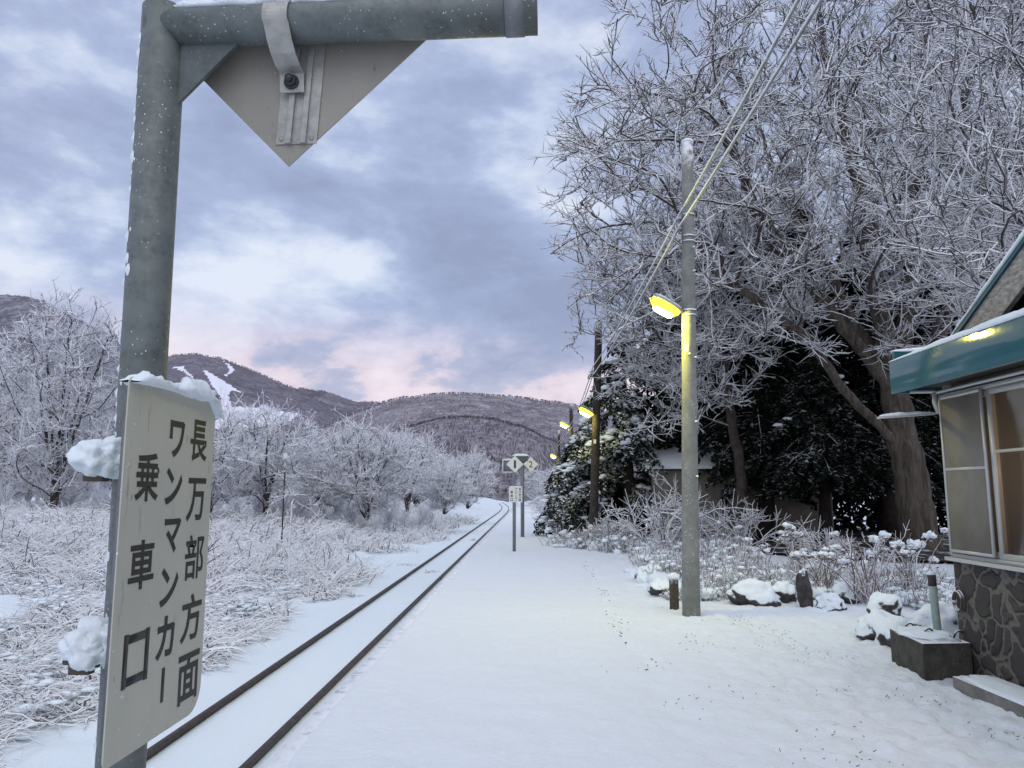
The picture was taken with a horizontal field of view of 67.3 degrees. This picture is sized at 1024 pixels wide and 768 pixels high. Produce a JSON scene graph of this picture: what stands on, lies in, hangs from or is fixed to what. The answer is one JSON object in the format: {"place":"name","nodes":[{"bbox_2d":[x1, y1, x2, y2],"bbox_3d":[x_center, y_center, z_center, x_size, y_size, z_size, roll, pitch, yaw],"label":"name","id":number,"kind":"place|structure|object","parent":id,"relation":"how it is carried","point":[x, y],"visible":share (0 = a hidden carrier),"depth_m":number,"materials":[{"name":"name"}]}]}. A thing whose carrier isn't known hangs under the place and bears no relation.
{"place":"outdoors","nodes":[
{"label":"outdoors","id":0,"kind":"place"},
{"bbox_2d":[0,295,119,446],"bbox_3d":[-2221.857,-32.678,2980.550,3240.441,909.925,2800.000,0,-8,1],"label":"mountain","id":1,"kind":"structure","parent":0,"point":[12,308],"depth_m":3250.89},
{"bbox_2d":[45,354,347,446],"bbox_3d":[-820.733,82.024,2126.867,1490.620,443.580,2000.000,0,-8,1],"label":"ski mountain","id":2,"kind":"structure","parent":0,"point":[177,370],"depth_m":2194.72,"materials":[{"name":"white snow"}]},
{"bbox_2d":[168,353,345,435],"bbox_3d":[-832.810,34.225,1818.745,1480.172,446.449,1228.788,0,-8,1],"label":"ski mountain woods","id":3,"kind":"object","parent":2,"relation":"on","point":[255,385],"visible":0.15,"depth_m":2360.86,"materials":[{"name":"grey plant"}]},
{"bbox_2d":[297,388,379,414],"bbox_3d":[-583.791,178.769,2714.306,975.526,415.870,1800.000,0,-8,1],"label":"ridge","id":4,"kind":"structure","parent":0,"point":[346,406],"depth_m":2959.65,"materials":[{"name":"white snow"}]},
{"bbox_2d":[299,387,376,405],"bbox_3d":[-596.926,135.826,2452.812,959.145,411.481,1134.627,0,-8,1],"label":"ridge woods","id":5,"kind":"object","parent":4,"relation":"on","point":[333,394],"visible":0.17,"depth_m":3039.01,"materials":[{"name":"grey plant"}]},
{"bbox_2d":[317,394,634,448],"bbox_3d":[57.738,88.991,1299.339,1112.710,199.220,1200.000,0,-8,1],"label":"broad hill","id":6,"kind":"structure","parent":0,"point":[481,406],"depth_m":1353.08,"materials":[{"name":"white snow"}]},
{"bbox_2d":[313,392,611,442],"bbox_3d":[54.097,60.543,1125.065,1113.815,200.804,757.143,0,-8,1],"label":"broad hill woods","id":7,"kind":"object","parent":6,"relation":"on","point":[435,393],"visible":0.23,"depth_m":1479.24,"materials":[{"name":"grey plant"}]},
{"bbox_2d":[464,452,533,501],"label":"wooded slope","id":8,"kind":"structure","parent":0,"point":[504,484],"depth_m":287.58,"materials":[{"name":"grey plant"}]},
{"bbox_2d":[414,445,538,497],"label":"trees","id":9,"kind":"object","parent":8,"relation":"on","point":[503,492],"visible":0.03,"depth_m":306.35,"materials":[{"name":"grey plant"}]},
{"bbox_2d":[369,418,636,476],"bbox_3d":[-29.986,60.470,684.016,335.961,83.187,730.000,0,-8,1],"label":"hill","id":10,"kind":"structure","parent":0,"point":[513,429],"depth_m":687.49,"materials":[{"name":"white plant"}]},
{"bbox_2d":[371,414,640,477],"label":"hill woods","id":11,"kind":"object","parent":10,"relation":"on","point":[477,417],"visible":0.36,"depth_m":713.04,"materials":[{"name":"grey plant"}]},
{"bbox_2d":[0,495,1023,767],"bbox_3d":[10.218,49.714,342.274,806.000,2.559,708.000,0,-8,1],"label":"snow field","id":12,"kind":"structure","parent":0,"point":[240,729],"depth_m":11.15,"materials":[{"name":"white snow"}]},
{"bbox_2d":[0,348,88,504],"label":"bare tree","id":13,"kind":"object","parent":12,"relation":"on","point":[5,458],"visible":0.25,"depth_m":50.07,"materials":[{"name":"white plant"}]},
{"bbox_2d":[0,276,121,508],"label":"bare tree","id":14,"kind":"object","parent":12,"relation":"on","point":[57,471],"visible":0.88,"depth_m":42.08,"materials":[{"name":"white plant"}]},
{"bbox_2d":[65,389,116,496],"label":"bare tree","id":15,"kind":"object","parent":12,"relation":"on","point":[109,429],"visible":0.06,"depth_m":54.96,"materials":[{"name":"white plant"}]},
{"bbox_2d":[0,534,389,739],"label":"dry grass","id":16,"kind":"structure","parent":12,"relation":"on","point":[47,682],"depth_m":15.20,"materials":[{"name":"white plant"}]},
{"bbox_2d":[207,539,222,563],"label":"dead stalks","id":17,"kind":"object","parent":12,"relation":"on","point":[212,549],"visible":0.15,"depth_m":20.41,"materials":[{"name":"white plant"}]},
{"bbox_2d":[0,475,436,531],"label":"scrub","id":18,"kind":"object","parent":12,"relation":"on","point":[353,516],"visible":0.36,"depth_m":48.88,"materials":[{"name":"grey plant"}]},
{"bbox_2d":[0,493,481,767],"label":"snowy grass","id":19,"kind":"structure","parent":12,"relation":"on","point":[26,526],"depth_m":20.64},
{"bbox_2d":[210,388,280,520],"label":"bare tree","id":20,"kind":"object","parent":12,"relation":"on","point":[219,465],"visible":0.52,"depth_m":39.92,"materials":[{"name":"white plant"}]},
{"bbox_2d":[212,427,285,503],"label":"bare tree","id":21,"kind":"object","parent":12,"relation":"on","point":[244,468],"visible":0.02,"depth_m":61.24,"materials":[{"name":"white plant"}]},
{"bbox_2d":[213,390,331,514],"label":"bare tree","id":22,"kind":"object","parent":12,"relation":"on","point":[263,480],"visible":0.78,"depth_m":43.72,"materials":[{"name":"white plant"}]},
{"bbox_2d":[281,453,286,539],"bbox_3d":[-7.087,3.481,23.897,0.120,2.660,0.052,0,-8,1],"label":"marker stake","id":23,"kind":"object","parent":12,"relation":"on","point":[285,456],"visible":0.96,"depth_m":23.91,"materials":[{"name":"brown wood"}]},
{"bbox_2d":[253,486,322,576],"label":"sapling","id":24,"kind":"object","parent":12,"relation":"on","point":[272,551],"visible":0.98,"depth_m":22.22,"materials":[{"name":"grey plant"}]},
{"bbox_2d":[257,423,335,496],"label":"bare tree","id":25,"kind":"object","parent":12,"relation":"on","point":[298,448],"visible":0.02,"depth_m":65.28,"materials":[{"name":"white plant"}]},
{"bbox_2d":[264,415,357,513],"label":"bare tree","id":26,"kind":"object","parent":12,"relation":"on","point":[310,486],"visible":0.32,"depth_m":52.91,"materials":[{"name":"white plant"}]},
{"bbox_2d":[0,428,623,506],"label":"wood","id":27,"kind":"object","parent":12,"relation":"on","point":[546,458],"visible":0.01,"depth_m":106.82,"materials":[{"name":"grey plant"}]},
{"bbox_2d":[146,502,508,767],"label":"railway track","id":28,"kind":"structure","parent":12,"relation":"on","point":[262,751],"depth_m":10.74,"materials":[{"name":"grey metal"}]},
{"bbox_2d":[344,593,363,596],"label":"weed tuft","id":29,"kind":"object","parent":12,"relation":"on","point":[352,595],"visible":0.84,"depth_m":19.97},
{"bbox_2d":[300,403,436,520],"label":"bare tree","id":30,"kind":"object","parent":12,"relation":"on","point":[366,481],"visible":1,"depth_m":44.93,"materials":[{"name":"white plant"}]},
{"bbox_2d":[261,503,517,767],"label":"platform edge","id":31,"kind":"object","parent":12,"relation":"on","point":[282,756],"visible":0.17,"depth_m":6.56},
{"bbox_2d":[387,439,445,503],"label":"bare tree","id":32,"kind":"object","parent":12,"relation":"on","point":[414,495],"visible":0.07,"depth_m":83.08,"materials":[{"name":"white plant"}]},
{"bbox_2d":[373,421,463,511],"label":"bare tree","id":33,"kind":"object","parent":12,"relation":"on","point":[407,500],"visible":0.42,"depth_m":57.44,"materials":[{"name":"white plant"}]},
{"bbox_2d":[404,454,479,514],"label":"bare tree","id":34,"kind":"object","parent":12,"relation":"on","point":[443,496],"visible":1,"depth_m":51.11,"materials":[{"name":"white plant"}]},
{"bbox_2d":[438,441,500,508],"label":"bare tree","id":35,"kind":"object","parent":12,"relation":"on","point":[477,467],"visible":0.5,"depth_m":65.10,"materials":[{"name":"white plant"}]},
{"bbox_2d":[0,0,1023,473],"label":"sky","id":36,"kind":"structure","parent":0,"point":[397,255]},
{"bbox_2d":[286,502,1023,767],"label":"platform snow","id":37,"kind":"structure","parent":0,"point":[499,652],"depth_m":6.48,"materials":[{"name":"white snow"}]},
{"bbox_2d":[57,0,537,767],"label":"platform sign","id":38,"kind":"object","parent":37,"relation":"on","point":[289,82],"visible":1,"depth_m":2.02,"materials":[{"name":"metal"}]},
{"bbox_2d":[507,456,522,551],"bbox_3d":[0.085,3.494,21.929,0.490,2.885,0.136,0,-8,1],"label":"platform sign","id":39,"kind":"object","parent":37,"relation":"on","point":[514,463],"visible":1,"depth_m":21.94,"materials":[{"name":"grey metal"}]},
{"bbox_2d":[502,454,537,536],"bbox_3d":[0.305,4.243,28.711,1.360,3.288,0.259,0,-8,1],"label":"platform sign","id":40,"kind":"object","parent":37,"relation":"on","point":[530,464],"visible":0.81,"depth_m":28.79,"materials":[{"name":"grey metal"}]},
{"bbox_2d":[507,462,551,503],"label":"bare tree","id":41,"kind":"object","parent":37,"relation":"on","point":[531,475],"visible":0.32,"depth_m":93.32,"materials":[{"name":"white plant"}]},
{"bbox_2d":[527,495,546,506],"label":"snowy shrub","id":42,"kind":"object","parent":37,"relation":"on","point":[534,500],"visible":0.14,"depth_m":61.99,"materials":[{"name":"white snow"}]},
{"bbox_2d":[529,499,545,514],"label":"snowy shrub","id":43,"kind":"object","parent":37,"relation":"on","point":[536,508],"visible":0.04,"depth_m":49.04,"materials":[{"name":"white snow"}]},
{"bbox_2d":[534,502,549,514],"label":"snowy shrub","id":44,"kind":"object","parent":37,"relation":"on","point":[540,506],"visible":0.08,"depth_m":40.43,"materials":[{"name":"white snow"}]},
{"bbox_2d":[528,463,556,497],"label":"bare tree","id":45,"kind":"object","parent":37,"relation":"on","point":[541,489],"visible":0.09,"depth_m":79.14,"materials":[{"name":"white plant"}]},
{"bbox_2d":[550,430,559,462],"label":"lamp post","id":46,"kind":"object","parent":37,"relation":"on","point":[554,456],"visible":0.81,"depth_m":71.62,"materials":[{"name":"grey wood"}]},
{"bbox_2d":[559,403,572,436],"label":"lamp post","id":47,"kind":"object","parent":37,"relation":"on","point":[564,424],"visible":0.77,"depth_m":54.96,"materials":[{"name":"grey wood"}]},
{"bbox_2d":[541,513,601,534],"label":"snowy shrub","id":48,"kind":"object","parent":37,"relation":"on","point":[559,530],"visible":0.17,"depth_m":28.61,"materials":[{"name":"white plant"}]},
{"bbox_2d":[532,416,614,537],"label":"fir tree","id":49,"kind":"object","parent":37,"relation":"on","point":[560,482],"visible":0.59,"depth_m":28.68,"materials":[{"name":"green plant"}]},
{"bbox_2d":[578,320,601,531],"bbox_3d":[2.695,1.668,26.291,0.950,7.925,0.405,4,-9,-24],"label":"lamp post","id":50,"kind":"object","parent":37,"relation":"on","point":[595,455],"visible":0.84,"depth_m":26.23,"materials":[{"name":"brown wood"}]},
{"bbox_2d":[551,320,675,525],"bbox_3d":[4.286,1.662,29.005,5.071,8.519,5.548,-3,-9,21],"label":"fir tree","id":51,"kind":"object","parent":37,"relation":"on","point":[616,447],"visible":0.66,"depth_m":28.09,"materials":[{"name":"green plant"}]},
{"bbox_2d":[581,515,648,540],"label":"snowy shrub","id":52,"kind":"object","parent":37,"relation":"on","point":[598,531],"visible":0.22,"depth_m":24.56,"materials":[{"name":"white plant"}]},
{"bbox_2d":[634,564,660,578],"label":"garden rock","id":53,"kind":"object","parent":37,"relation":"on","point":[644,568],"visible":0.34,"depth_m":14.22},
{"bbox_2d":[648,577,668,595],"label":"garden rock","id":54,"kind":"object","parent":37,"relation":"on","point":[654,588],"visible":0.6,"depth_m":12.27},
{"bbox_2d":[667,573,679,609],"bbox_3d":[2.317,3.011,11.013,0.193,0.602,0.196,0,-8,1],"label":"wooden post","id":55,"kind":"object","parent":37,"relation":"on","point":[673,578],"visible":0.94,"depth_m":10.96,"materials":[{"name":"brown wood"}]},
{"bbox_2d":[649,138,700,616],"bbox_3d":[2.315,-0.134,10.786,0.734,7.073,0.302,1,-8,-6],"label":"lamp post","id":56,"kind":"object","parent":37,"relation":"on","point":[664,306],"visible":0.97,"depth_m":10.73,"materials":[{"name":"concrete"}]},
{"bbox_2d":[557,0,799,442],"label":"overhead wire","id":57,"kind":"object","parent":56,"relation":"attached to","point":[771,49],"visible":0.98,"depth_m":8.41,"materials":[{"name":"grey metal"}]},
{"bbox_2d":[559,0,822,444],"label":"overhead wire","id":58,"kind":"object","parent":56,"relation":"attached to","point":[788,52],"visible":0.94,"depth_m":8.17,"materials":[{"name":"grey metal"}]},
{"bbox_2d":[615,241,736,452],"bbox_3d":[6.970,-0.353,29.764,5.627,12.716,5.206,6,-10,-35],"label":"conifer","id":59,"kind":"object","parent":37,"relation":"on","point":[677,438],"visible":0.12,"depth_m":28.95,"materials":[{"name":"green plant"}]},
{"bbox_2d":[599,488,758,546],"bbox_3d":[4.491,3.978,22.321,3.791,2.049,4.583,4,-9,-26],"label":"bare shrub","id":60,"kind":"object","parent":37,"relation":"on","point":[659,518],"visible":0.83,"depth_m":22.10,"materials":[{"name":"grey plant"}]},
{"bbox_2d":[650,467,712,536],"bbox_3d":[5.278,3.779,23.595,2.176,2.500,1.350,2,-8,-14],"label":"bare shrub","id":61,"kind":"object","parent":37,"relation":"on","point":[674,491],"visible":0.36,"depth_m":23.57,"materials":[{"name":"grey plant"}]},
{"bbox_2d":[561,172,826,541],"bbox_3d":[5.447,-0.594,23.888,7.946,11.634,5.970,0,-8,1],"label":"bare tree","id":62,"kind":"object","parent":37,"relation":"on","point":[730,399],"visible":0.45,"depth_m":23.63,"materials":[{"name":"white plant"}]},
{"bbox_2d":[638,443,833,538],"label":"shed","id":63,"kind":"structure","parent":37,"relation":"on","point":[670,459],"depth_m":26.54,"materials":[{"name":"grey wood"}]},
{"bbox_2d":[623,564,858,596],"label":"snow bank","id":64,"kind":"structure","parent":37,"relation":"on","point":[631,570],"depth_m":13.63,"materials":[{"name":"white snow"}]},
{"bbox_2d":[713,534,775,573],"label":"hydrangea","id":65,"kind":"object","parent":37,"relation":"on","point":[744,550],"visible":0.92,"depth_m":14.70,"materials":[{"name":"white"}]},
{"bbox_2d":[536,520,955,609],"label":"undergrowth","id":66,"kind":"object","parent":37,"relation":"on","point":[610,546],"visible":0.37,"depth_m":14.53,"materials":[{"name":"grey plant"}]},
{"bbox_2d":[671,488,824,546],"bbox_3d":[6.530,3.942,22.292,3.801,1.840,3.541,0,-8,1],"label":"bare shrub","id":67,"kind":"object","parent":37,"relation":"on","point":[713,522],"visible":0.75,"depth_m":22.37,"materials":[{"name":"grey plant"}]},
{"bbox_2d":[726,578,781,606],"bbox_3d":[3.578,3.155,11.424,0.780,0.528,0.572,0,-8,1],"label":"garden rock","id":68,"kind":"object","parent":37,"relation":"on","point":[754,591],"visible":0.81,"depth_m":11.25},
{"bbox_2d":[676,222,833,539],"bbox_3d":[8.340,-0.289,26.653,4.985,11.710,5.064,0,-8,1],"label":"conifer","id":69,"kind":"object","parent":37,"relation":"on","point":[758,422],"visible":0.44,"depth_m":25.64,"materials":[{"name":"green plant"}]},
{"bbox_2d":[600,470,947,532],"bbox_3d":[14.871,3.633,32.544,23.015,6.056,9.590,-2,-8,13],"label":"dark thicket","id":70,"kind":"object","parent":37,"relation":"on","point":[859,514],"visible":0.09,"depth_m":31.04,"materials":[{"name":"plant"}]},
{"bbox_2d":[529,0,1023,549],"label":"bare tree","id":71,"kind":"object","parent":37,"relation":"on","point":[911,476],"visible":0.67,"depth_m":20.92,"materials":[{"name":"white plant"}]},
{"bbox_2d":[772,581,796,603],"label":"garden rock","id":72,"kind":"object","parent":37,"relation":"on","point":[785,591],"visible":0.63,"depth_m":11.54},
{"bbox_2d":[774,521,808,572],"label":"hydrangea","id":73,"kind":"object","parent":37,"relation":"on","point":[784,538],"visible":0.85,"depth_m":13.93,"materials":[{"name":"white"}]},
{"bbox_2d":[726,182,877,504],"bbox_3d":[10.693,-1.053,28.368,5.994,13.719,6.221,0,-8,1],"label":"conifer","id":74,"kind":"object","parent":37,"relation":"on","point":[836,334],"visible":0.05,"depth_m":27.42,"materials":[{"name":"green plant"}]},
{"bbox_2d":[795,567,812,607],"bbox_3d":[4.266,3.076,11.230,0.241,0.775,0.229,0,-8,1],"label":"garden rock","id":75,"kind":"object","parent":37,"relation":"on","point":[804,590],"visible":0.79,"depth_m":11.16,"materials":[{"name":"grey stone"}]},
{"bbox_2d":[585,561,1023,766],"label":"grass scraps","id":76,"kind":"object","parent":37,"relation":"on","point":[787,691],"depth_m":6.30,"materials":[{"name":"brown"}]},
{"bbox_2d":[778,541,854,588],"bbox_3d":[4.956,3.007,12.517,1.104,0.944,1.030,-8,-11,44],"label":"hydrangea","id":77,"kind":"object","parent":37,"relation":"on","point":[822,554],"visible":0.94,"depth_m":12.44,"materials":[{"name":"white"}]},
{"bbox_2d":[783,515,865,554],"bbox_3d":[8.121,4.058,20.011,1.968,1.268,2.691,-4,-9,24],"label":"bare shrub","id":78,"kind":"object","parent":37,"relation":"on","point":[827,540],"visible":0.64,"depth_m":19.78,"materials":[{"name":"grey plant"}]},
{"bbox_2d":[763,353,892,542],"bbox_3d":[10.051,2.099,24.561,4.585,6.421,4.631,0,-8,1],"label":"conifer","id":79,"kind":"object","parent":37,"relation":"on","point":[839,459],"visible":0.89,"depth_m":23.79,"materials":[{"name":"green plant"}]},
{"bbox_2d":[815,592,846,611],"bbox_3d":[4.536,3.127,10.948,0.426,0.326,0.368,0,-8,1],"label":"garden rock","id":80,"kind":"object","parent":37,"relation":"on","point":[829,601],"visible":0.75,"depth_m":10.84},
{"bbox_2d":[741,529,952,561],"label":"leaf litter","id":81,"kind":"object","parent":37,"relation":"on","point":[858,538],"visible":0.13,"depth_m":22.12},
{"bbox_2d":[832,581,864,603],"bbox_3d":[5.141,3.213,11.669,0.507,0.420,0.443,0,-8,1],"label":"garden rock","id":82,"kind":"object","parent":37,"relation":"on","point":[839,588],"visible":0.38,"depth_m":11.56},
{"bbox_2d":[805,520,917,603],"bbox_3d":[5.364,2.683,11.454,1.363,1.297,1.633,-7,-11,42],"label":"hydrangea","id":83,"kind":"object","parent":37,"relation":"on","point":[873,562],"visible":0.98,"depth_m":11.38,"materials":[{"name":"white plant"}]},
{"bbox_2d":[855,609,903,639],"bbox_3d":[4.181,2.798,8.742,0.573,0.468,0.632,0,-8,1],"label":"garden rock","id":84,"kind":"object","parent":37,"relation":"on","point":[864,627],"visible":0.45,"depth_m":8.63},
{"bbox_2d":[820,189,943,538],"bbox_3d":[13.138,-0.891,27.727,4.886,13.218,5.244,7,-11,-42],"label":"conifer","id":85,"kind":"object","parent":37,"relation":"on","point":[888,520],"visible":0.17,"depth_m":26.62,"materials":[{"name":"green plant"}]},
{"bbox_2d":[866,591,903,616],"bbox_3d":[4.960,3.025,10.200,0.434,0.522,0.471,-7,-10,40],"label":"garden rock","id":86,"kind":"object","parent":37,"relation":"on","point":[891,604],"visible":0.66,"depth_m":10.05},
{"bbox_2d":[873,616,909,646],"bbox_3d":[4.120,2.737,8.304,0.356,0.427,0.521,0,-8,1],"label":"garden rock","id":87,"kind":"object","parent":37,"relation":"on","point":[881,631],"visible":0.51,"depth_m":8.24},
{"bbox_2d":[862,527,947,591],"bbox_3d":[6.253,2.846,12.199,1.266,1.171,1.274,0,-8,1],"label":"hydrangea","id":88,"kind":"object","parent":37,"relation":"on","point":[910,547],"visible":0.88,"depth_m":12.21,"materials":[{"name":"white"}]},
{"bbox_2d":[844,194,966,514],"bbox_3d":[16.081,-0.962,30.822,6.922,14.217,6.436,5,-10,-34],"label":"conifer","id":89,"kind":"object","parent":37,"relation":"on","point":[939,500],"visible":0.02,"depth_m":29.32,"materials":[{"name":"green plant"}]},
{"bbox_2d":[816,0,1023,338],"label":"bare tree","id":90,"kind":"object","parent":37,"relation":"on","point":[1013,207],"visible":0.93,"depth_m":14.19,"materials":[{"name":"white plant"}]},
{"bbox_2d":[823,0,1023,339],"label":"bare tree","id":91,"kind":"object","parent":37,"relation":"on","point":[962,98],"visible":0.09,"depth_m":25.37,"materials":[{"name":"white plant"}]},
{"bbox_2d":[890,626,972,680],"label":"concrete block","id":92,"kind":"structure","parent":37,"relation":"on","point":[930,655],"depth_m":6.87,"materials":[{"name":"grey concrete"}]},
{"bbox_2d":[926,571,941,629],"bbox_3d":[4.043,2.144,7.351,0.103,0.702,0.088,0,-8,1],"label":"iron pipe","id":93,"kind":"object","parent":92,"relation":"on","point":[933,595],"visible":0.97,"depth_m":7.34,"materials":[{"name":"teal metal"}]},
{"bbox_2d":[953,630,962,637],"bbox_3d":[4.082,2.283,7.017,0.144,0.075,0.018,2,-8,-17],"label":"wire hoop","id":94,"kind":"object","parent":92,"relation":"on","point":[955,633],"visible":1,"depth_m":7.00,"materials":[{"name":"grey metal"}]},
{"bbox_2d":[913,601,958,637],"bbox_3d":[4.514,2.550,8.082,0.580,0.514,0.538,0,-8,1],"label":"garden rock","id":95,"kind":"object","parent":37,"relation":"on","point":[948,617],"visible":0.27,"depth_m":8.00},
{"bbox_2d":[877,229,1023,686],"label":"station building","id":96,"kind":"structure","parent":37,"relation":"on","point":[970,368],"depth_m":6.71,"materials":[{"name":"stone"}]},
{"bbox_2d":[952,590,964,612],"bbox_3d":[4.085,1.989,7.039,0.040,0.201,0.164,0,-8,1],"label":"hose coil","id":97,"kind":"object","parent":96,"relation":"hanging from","point":[962,603],"visible":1,"depth_m":7.01,"materials":[{"name":"grey rubber"}]},
{"bbox_2d":[938,375,1023,566],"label":"window","id":98,"kind":"structure","parent":96,"relation":"in","point":[971,533],"depth_m":6.78,"materials":[{"name":"silver metal"}]},
{"bbox_2d":[952,675,1023,717],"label":"concrete step","id":99,"kind":"object","parent":37,"relation":"on","point":[1005,695],"visible":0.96,"depth_m":6.09,"materials":[{"name":"white"}]}
]}

